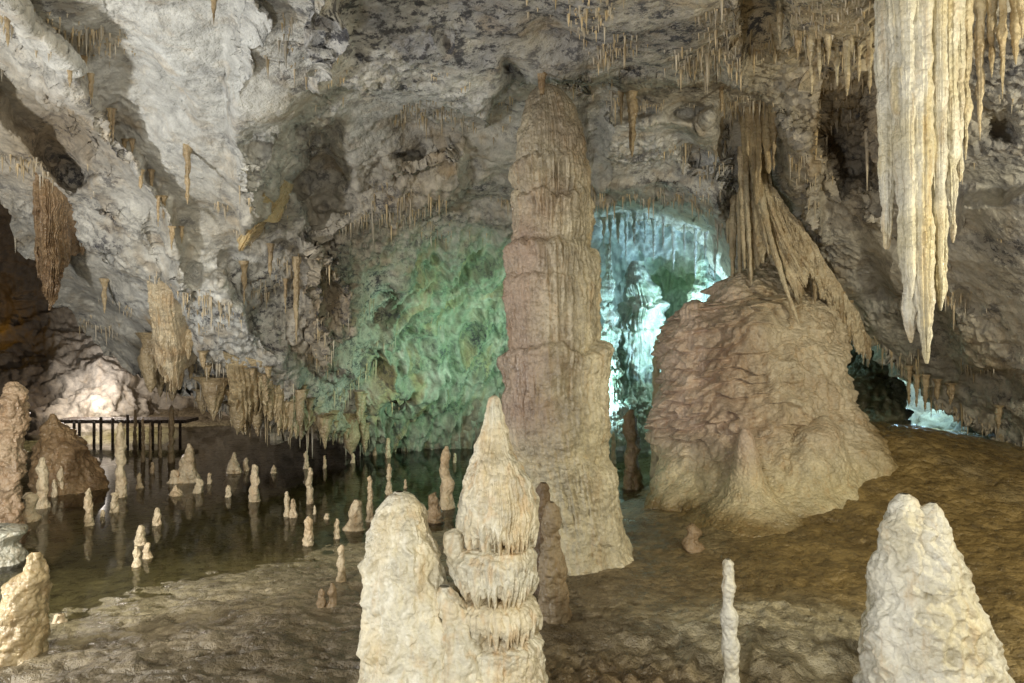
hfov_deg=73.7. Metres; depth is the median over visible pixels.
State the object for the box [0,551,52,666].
stalagmite
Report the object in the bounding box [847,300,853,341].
stalactite
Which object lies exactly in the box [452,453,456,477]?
stalagmite
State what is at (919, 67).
stalactite
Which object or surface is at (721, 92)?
stalactite
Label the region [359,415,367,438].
stalactite
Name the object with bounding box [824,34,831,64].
stalactite
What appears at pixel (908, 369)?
stalactite
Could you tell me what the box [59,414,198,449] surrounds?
railing
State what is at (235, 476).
stalagmite
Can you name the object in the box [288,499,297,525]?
stalagmite
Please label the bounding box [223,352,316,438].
drapery
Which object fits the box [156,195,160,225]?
stalactite
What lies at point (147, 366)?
stalactite
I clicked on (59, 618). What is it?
stalagmite
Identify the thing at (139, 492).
stalagmite
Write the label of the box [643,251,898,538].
flowstone mound
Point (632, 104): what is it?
stalactite
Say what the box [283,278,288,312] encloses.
stalactite
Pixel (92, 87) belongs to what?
stalactite
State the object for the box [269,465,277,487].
stalagmite
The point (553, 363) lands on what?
stalagmite
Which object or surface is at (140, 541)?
stalagmite
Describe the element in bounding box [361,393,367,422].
stalactite
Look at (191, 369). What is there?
stalactite
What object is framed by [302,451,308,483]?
stalagmite
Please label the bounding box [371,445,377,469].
stalagmite
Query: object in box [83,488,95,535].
stalagmite
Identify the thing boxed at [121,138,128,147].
stalactite
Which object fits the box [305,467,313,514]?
stalagmite
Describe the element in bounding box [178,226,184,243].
stalactite
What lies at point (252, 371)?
stalactite
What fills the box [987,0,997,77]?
stalactite
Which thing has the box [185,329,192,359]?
stalactite
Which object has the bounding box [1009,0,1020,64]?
stalactite
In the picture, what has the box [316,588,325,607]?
stalagmite
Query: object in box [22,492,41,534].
stalagmite
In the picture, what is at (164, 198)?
stalactite
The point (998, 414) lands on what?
stalactite
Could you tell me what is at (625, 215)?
stalactite
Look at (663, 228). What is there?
stalactite
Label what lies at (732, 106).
soda straws
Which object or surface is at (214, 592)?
ground
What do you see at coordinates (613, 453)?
stalagmite
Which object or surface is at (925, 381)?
stalactite
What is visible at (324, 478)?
stalagmite
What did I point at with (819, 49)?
stalactite
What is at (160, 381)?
stalactite
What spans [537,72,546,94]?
stalactite
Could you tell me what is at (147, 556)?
stalagmite
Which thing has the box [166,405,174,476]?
stalagmite
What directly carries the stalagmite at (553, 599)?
on the ground
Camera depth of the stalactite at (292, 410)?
9.78 m
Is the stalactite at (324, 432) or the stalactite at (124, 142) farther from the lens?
the stalactite at (324, 432)
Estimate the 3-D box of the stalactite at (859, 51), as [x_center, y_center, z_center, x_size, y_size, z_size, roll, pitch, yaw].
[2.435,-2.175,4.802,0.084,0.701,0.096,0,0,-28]
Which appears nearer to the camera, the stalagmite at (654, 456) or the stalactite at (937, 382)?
the stalactite at (937, 382)
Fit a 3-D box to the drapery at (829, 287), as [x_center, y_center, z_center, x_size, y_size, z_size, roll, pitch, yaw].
[3.562,-0.764,7.819,1.762,2.149,0.207,0,0,-24]
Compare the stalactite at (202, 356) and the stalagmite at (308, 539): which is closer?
the stalagmite at (308, 539)
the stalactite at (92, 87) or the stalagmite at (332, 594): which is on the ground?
the stalagmite at (332, 594)
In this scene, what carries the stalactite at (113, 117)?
hanging from the cave ceiling
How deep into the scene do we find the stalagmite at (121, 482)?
8.76 m
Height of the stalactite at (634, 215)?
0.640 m
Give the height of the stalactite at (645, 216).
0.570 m
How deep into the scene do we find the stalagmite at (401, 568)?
3.42 m
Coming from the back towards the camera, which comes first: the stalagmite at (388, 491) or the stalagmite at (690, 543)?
the stalagmite at (388, 491)
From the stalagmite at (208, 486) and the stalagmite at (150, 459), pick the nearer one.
the stalagmite at (208, 486)
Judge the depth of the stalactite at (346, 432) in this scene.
11.22 m
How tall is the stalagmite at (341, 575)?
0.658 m
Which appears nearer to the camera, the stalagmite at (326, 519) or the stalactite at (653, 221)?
the stalagmite at (326, 519)
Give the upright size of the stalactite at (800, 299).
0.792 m
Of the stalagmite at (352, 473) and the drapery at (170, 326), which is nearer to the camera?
the drapery at (170, 326)
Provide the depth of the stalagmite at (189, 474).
9.63 m
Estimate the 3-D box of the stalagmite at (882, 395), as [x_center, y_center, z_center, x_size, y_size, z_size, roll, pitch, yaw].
[5.724,1.004,10.815,1.200,1.788,1.254,0,0,0]
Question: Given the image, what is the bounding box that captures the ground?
[0,406,1023,682]
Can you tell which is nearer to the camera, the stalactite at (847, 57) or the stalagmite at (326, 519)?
the stalactite at (847, 57)
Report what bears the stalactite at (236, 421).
hanging from the cave ceiling
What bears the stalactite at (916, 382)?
hanging from the cave ceiling
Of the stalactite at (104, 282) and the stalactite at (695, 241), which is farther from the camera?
the stalactite at (695, 241)
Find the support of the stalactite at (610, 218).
hanging from the cave ceiling
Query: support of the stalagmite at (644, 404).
on the ground
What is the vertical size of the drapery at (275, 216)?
0.746 m
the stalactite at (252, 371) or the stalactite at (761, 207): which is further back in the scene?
the stalactite at (252, 371)
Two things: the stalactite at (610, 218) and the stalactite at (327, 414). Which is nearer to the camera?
the stalactite at (327, 414)
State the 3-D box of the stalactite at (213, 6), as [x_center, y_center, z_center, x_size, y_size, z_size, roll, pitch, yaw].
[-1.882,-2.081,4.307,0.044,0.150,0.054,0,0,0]
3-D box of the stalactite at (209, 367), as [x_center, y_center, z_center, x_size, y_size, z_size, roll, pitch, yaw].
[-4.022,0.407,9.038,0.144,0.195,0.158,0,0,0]
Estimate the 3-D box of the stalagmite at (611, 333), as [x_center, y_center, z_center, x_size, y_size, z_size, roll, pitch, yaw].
[1.806,0.005,12.183,0.604,3.501,0.542,0,0,29]
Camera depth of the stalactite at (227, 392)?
9.48 m
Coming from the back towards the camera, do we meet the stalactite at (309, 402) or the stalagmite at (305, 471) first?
the stalagmite at (305, 471)
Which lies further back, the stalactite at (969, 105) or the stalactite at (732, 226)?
the stalactite at (732, 226)
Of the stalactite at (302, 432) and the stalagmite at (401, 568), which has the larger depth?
the stalactite at (302, 432)
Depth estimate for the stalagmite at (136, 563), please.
6.05 m
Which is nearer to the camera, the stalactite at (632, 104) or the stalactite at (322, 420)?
the stalactite at (632, 104)
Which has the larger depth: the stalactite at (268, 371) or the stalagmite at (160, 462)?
the stalagmite at (160, 462)
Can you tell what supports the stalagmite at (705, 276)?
on the ground
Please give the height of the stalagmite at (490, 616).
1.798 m
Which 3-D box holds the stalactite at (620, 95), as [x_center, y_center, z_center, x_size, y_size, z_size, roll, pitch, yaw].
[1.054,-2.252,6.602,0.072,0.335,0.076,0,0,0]
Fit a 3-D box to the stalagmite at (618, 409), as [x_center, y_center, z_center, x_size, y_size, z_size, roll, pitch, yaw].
[1.732,0.932,11.590,0.533,1.627,0.547,0,0,0]
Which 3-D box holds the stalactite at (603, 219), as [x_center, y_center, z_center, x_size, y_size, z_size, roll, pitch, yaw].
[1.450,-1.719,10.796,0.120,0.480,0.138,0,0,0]
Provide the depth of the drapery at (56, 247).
7.56 m
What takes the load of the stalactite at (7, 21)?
hanging from the cave ceiling
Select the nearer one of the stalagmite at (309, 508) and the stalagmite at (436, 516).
the stalagmite at (436, 516)
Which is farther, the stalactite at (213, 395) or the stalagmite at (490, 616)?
the stalactite at (213, 395)
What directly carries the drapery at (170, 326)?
hanging from the cave ceiling
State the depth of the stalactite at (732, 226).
8.27 m
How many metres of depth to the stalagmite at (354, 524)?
7.20 m
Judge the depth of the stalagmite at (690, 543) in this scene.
5.85 m
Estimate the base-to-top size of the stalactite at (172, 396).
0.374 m
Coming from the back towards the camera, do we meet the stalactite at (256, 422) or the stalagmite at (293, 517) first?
the stalactite at (256, 422)
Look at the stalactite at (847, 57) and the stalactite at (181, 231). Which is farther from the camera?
the stalactite at (181, 231)
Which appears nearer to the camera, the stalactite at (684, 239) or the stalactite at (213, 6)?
the stalactite at (213, 6)
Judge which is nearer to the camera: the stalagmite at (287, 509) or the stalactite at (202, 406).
the stalagmite at (287, 509)
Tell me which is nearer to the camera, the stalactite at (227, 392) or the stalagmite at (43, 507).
the stalagmite at (43, 507)
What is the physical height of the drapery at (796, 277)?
1.839 m
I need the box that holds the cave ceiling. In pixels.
[0,0,1023,463]
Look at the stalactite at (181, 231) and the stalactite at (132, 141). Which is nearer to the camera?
the stalactite at (132, 141)
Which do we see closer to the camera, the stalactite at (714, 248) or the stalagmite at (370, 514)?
the stalagmite at (370, 514)
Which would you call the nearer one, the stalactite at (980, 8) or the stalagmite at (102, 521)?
the stalactite at (980, 8)
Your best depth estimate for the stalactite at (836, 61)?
4.89 m
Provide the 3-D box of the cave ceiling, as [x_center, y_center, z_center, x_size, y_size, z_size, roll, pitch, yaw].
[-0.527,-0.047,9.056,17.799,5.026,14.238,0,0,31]
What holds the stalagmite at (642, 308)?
on the ground
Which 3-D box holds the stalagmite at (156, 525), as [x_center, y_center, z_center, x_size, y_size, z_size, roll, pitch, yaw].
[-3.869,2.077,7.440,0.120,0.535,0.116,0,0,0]
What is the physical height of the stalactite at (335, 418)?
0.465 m
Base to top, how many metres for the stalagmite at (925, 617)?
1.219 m
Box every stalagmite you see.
[0,381,31,543]
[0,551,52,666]
[22,414,113,510]
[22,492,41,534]
[35,457,50,524]
[50,479,57,514]
[52,613,67,623]
[56,466,65,512]
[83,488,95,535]
[99,510,105,528]
[108,492,120,524]
[114,422,129,512]
[131,545,141,570]
[132,409,137,456]
[134,473,144,503]
[134,525,146,551]
[140,418,145,477]
[142,542,152,562]
[148,423,152,474]
[149,462,155,488]
[151,507,161,535]
[158,425,162,472]
[165,484,185,509]
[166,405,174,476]
[166,469,178,496]
[177,443,201,498]
[191,478,204,507]
[205,473,211,498]
[223,452,244,488]
[223,485,231,510]
[243,457,249,485]
[247,464,261,513]
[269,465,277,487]
[283,491,289,524]
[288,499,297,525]
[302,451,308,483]
[302,516,313,546]
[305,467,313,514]
[313,505,316,521]
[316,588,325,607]
[322,455,326,483]
[323,513,330,524]
[325,582,337,607]
[333,518,340,540]
[336,544,346,581]
[342,499,365,534]
[349,453,355,477]
[356,491,447,682]
[365,476,373,526]
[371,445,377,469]
[384,438,391,471]
[385,463,392,497]
[403,479,407,490]
[427,492,444,525]
[436,395,548,682]
[439,446,456,515]
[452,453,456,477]
[496,83,633,575]
[534,482,549,594]
[538,501,571,624]
[600,244,624,402]
[608,348,628,446]
[609,261,670,457]
[610,431,616,466]
[622,409,643,493]
[624,388,641,431]
[635,379,651,436]
[649,340,659,480]
[681,523,704,552]
[687,248,715,301]
[720,558,740,682]
[847,349,913,423]
[852,493,1014,682]
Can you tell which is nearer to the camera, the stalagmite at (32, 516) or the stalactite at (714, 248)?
the stalagmite at (32, 516)
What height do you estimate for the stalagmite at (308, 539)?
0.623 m
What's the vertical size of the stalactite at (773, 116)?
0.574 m
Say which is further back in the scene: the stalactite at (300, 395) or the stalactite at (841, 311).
the stalactite at (300, 395)
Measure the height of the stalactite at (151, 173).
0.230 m
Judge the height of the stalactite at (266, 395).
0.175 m
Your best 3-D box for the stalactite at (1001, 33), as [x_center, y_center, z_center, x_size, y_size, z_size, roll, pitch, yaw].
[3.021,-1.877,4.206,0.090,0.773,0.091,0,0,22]
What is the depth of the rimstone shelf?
6.15 m
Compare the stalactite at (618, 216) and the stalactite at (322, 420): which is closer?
the stalactite at (322, 420)
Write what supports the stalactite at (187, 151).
hanging from the cave ceiling
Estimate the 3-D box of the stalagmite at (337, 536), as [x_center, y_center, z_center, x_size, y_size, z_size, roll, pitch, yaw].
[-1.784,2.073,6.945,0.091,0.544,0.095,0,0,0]
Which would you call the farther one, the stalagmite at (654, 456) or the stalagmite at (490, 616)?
the stalagmite at (654, 456)
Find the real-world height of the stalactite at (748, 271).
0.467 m
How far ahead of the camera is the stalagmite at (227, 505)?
8.77 m
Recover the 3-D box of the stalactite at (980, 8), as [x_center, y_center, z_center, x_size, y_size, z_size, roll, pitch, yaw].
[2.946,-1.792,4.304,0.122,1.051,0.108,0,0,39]
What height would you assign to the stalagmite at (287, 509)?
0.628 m
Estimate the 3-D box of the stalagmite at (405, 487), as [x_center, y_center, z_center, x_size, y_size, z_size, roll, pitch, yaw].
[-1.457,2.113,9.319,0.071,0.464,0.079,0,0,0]
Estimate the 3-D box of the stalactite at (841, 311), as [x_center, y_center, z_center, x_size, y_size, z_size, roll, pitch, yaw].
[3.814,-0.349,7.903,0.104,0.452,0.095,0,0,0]
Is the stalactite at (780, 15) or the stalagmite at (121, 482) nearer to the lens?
the stalactite at (780, 15)
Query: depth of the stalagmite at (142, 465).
11.33 m
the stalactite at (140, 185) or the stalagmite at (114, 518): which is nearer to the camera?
the stalactite at (140, 185)
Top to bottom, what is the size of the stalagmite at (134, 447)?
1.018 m
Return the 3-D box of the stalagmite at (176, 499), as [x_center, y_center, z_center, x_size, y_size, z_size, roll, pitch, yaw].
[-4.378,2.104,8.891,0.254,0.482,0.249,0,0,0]
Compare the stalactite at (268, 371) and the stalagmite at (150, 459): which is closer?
the stalactite at (268, 371)
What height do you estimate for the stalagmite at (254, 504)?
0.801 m
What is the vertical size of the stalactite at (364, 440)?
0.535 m
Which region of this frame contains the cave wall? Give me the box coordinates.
[0,203,979,462]
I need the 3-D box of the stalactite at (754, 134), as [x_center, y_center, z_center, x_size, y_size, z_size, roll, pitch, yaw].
[2.478,-2.257,7.001,0.202,1.690,0.522,0,0,-21]
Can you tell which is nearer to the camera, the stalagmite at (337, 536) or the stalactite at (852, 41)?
the stalactite at (852, 41)
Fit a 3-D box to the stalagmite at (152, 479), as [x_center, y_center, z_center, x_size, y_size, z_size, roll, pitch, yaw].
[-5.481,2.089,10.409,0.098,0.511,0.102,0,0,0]
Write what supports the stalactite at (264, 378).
hanging from the cave ceiling
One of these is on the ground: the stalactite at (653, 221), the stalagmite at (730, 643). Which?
the stalagmite at (730, 643)
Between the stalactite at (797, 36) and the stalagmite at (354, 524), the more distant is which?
the stalagmite at (354, 524)
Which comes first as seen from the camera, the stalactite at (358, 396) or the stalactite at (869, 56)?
the stalactite at (869, 56)
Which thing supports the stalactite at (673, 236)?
hanging from the cave ceiling
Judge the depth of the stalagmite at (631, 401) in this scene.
12.14 m
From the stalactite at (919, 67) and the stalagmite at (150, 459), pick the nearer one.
the stalactite at (919, 67)
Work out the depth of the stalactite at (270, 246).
8.01 m
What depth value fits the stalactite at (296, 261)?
8.39 m
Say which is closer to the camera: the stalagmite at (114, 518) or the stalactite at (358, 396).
the stalagmite at (114, 518)
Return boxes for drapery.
[32,173,84,310]
[147,280,196,393]
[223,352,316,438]
[237,180,293,250]
[745,154,808,304]
[768,183,871,366]
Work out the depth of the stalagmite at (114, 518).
7.98 m
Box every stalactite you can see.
[4,16,10,45]
[67,70,72,86]
[87,73,93,104]
[91,73,94,98]
[99,278,109,312]
[106,108,112,135]
[111,108,116,139]
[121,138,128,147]
[128,138,135,152]
[135,332,157,391]
[138,169,144,188]
[147,169,154,186]
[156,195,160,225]
[156,384,162,396]
[157,371,164,388]
[159,195,168,218]
[167,226,175,249]
[167,382,176,400]
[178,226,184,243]
[182,143,192,203]
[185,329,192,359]
[187,364,193,378]
[192,377,227,420]
[192,388,205,413]
[197,351,209,368]
[204,365,211,378]
[210,0,217,23]
[222,401,244,431]
[225,389,229,399]
[238,261,248,303]
[248,368,256,378]
[251,411,263,435]
[260,374,267,386]
[263,366,273,377]
[264,389,270,401]
[266,243,273,277]
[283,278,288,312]
[288,402,295,425]
[291,256,301,343]
[294,389,309,435]
[299,421,307,439]
[305,397,315,423]
[318,414,336,448]
[319,417,325,428]
[320,413,333,415]
[329,410,338,439]
[333,421,338,433]
[343,412,367,454]
[344,428,350,439]
[353,391,364,423]
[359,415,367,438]
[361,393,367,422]
[361,423,370,452]
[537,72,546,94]
[600,217,606,247]
[608,215,613,260]
[615,213,621,242]
[617,90,624,124]
[623,212,628,255]
[624,90,637,156]
[631,211,636,244]
[643,212,647,242]
[651,219,655,258]
[661,216,665,254]
[671,226,675,269]
[683,225,685,256]
[693,228,697,277]
[704,231,707,260]
[712,235,716,277]
[719,86,723,112]
[726,193,741,277]
[737,146,799,324]
[740,104,771,203]
[747,259,752,283]
[769,111,777,170]
[776,0,783,46]
[793,29,800,59]
[799,256,807,309]
[806,35,816,93]
[812,267,818,303]
[816,35,822,79]
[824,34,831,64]
[833,46,839,85]
[838,292,845,322]
[843,40,850,95]
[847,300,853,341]
[850,34,854,55]
[855,42,862,81]
[865,30,873,93]
[873,0,965,363]
[903,366,913,405]
[912,374,920,406]
[920,374,929,409]
[932,379,941,400]
[944,383,957,404]
[963,0,973,159]
[973,0,986,135]
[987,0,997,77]
[993,405,1003,430]
[996,0,1007,98]
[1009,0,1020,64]
[1016,0,1023,38]
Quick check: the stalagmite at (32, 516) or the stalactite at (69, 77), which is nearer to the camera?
the stalactite at (69, 77)
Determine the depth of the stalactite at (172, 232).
6.88 m
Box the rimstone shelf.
[0,523,28,573]
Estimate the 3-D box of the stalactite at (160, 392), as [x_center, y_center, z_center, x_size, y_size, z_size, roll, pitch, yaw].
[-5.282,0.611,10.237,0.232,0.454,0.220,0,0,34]
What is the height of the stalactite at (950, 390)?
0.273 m
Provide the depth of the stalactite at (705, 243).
11.19 m
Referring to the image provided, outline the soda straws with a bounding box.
[0,0,1023,463]
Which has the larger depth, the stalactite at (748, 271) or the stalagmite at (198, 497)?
the stalagmite at (198, 497)
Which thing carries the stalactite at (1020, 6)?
hanging from the cave ceiling
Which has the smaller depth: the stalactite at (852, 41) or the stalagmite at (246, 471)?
the stalactite at (852, 41)
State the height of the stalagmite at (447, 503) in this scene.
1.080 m
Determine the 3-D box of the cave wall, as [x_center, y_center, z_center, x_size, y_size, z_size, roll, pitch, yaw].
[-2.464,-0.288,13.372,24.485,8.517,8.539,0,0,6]
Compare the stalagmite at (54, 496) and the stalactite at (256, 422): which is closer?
the stalagmite at (54, 496)
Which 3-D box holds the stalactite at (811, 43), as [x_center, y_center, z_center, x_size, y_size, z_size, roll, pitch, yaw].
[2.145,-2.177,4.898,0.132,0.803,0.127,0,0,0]
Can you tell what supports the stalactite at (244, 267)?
hanging from the cave ceiling
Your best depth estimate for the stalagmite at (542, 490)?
5.05 m
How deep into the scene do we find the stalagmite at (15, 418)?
7.02 m
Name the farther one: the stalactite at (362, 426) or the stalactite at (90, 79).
the stalactite at (362, 426)
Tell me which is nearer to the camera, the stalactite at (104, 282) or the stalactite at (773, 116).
the stalactite at (773, 116)
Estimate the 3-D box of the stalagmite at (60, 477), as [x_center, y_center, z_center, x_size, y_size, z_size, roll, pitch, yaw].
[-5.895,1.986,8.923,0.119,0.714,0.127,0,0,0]
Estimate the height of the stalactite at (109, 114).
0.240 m
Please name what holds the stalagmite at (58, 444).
on the ground
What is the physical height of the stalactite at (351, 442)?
0.711 m
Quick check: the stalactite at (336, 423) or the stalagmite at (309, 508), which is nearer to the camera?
the stalagmite at (309, 508)

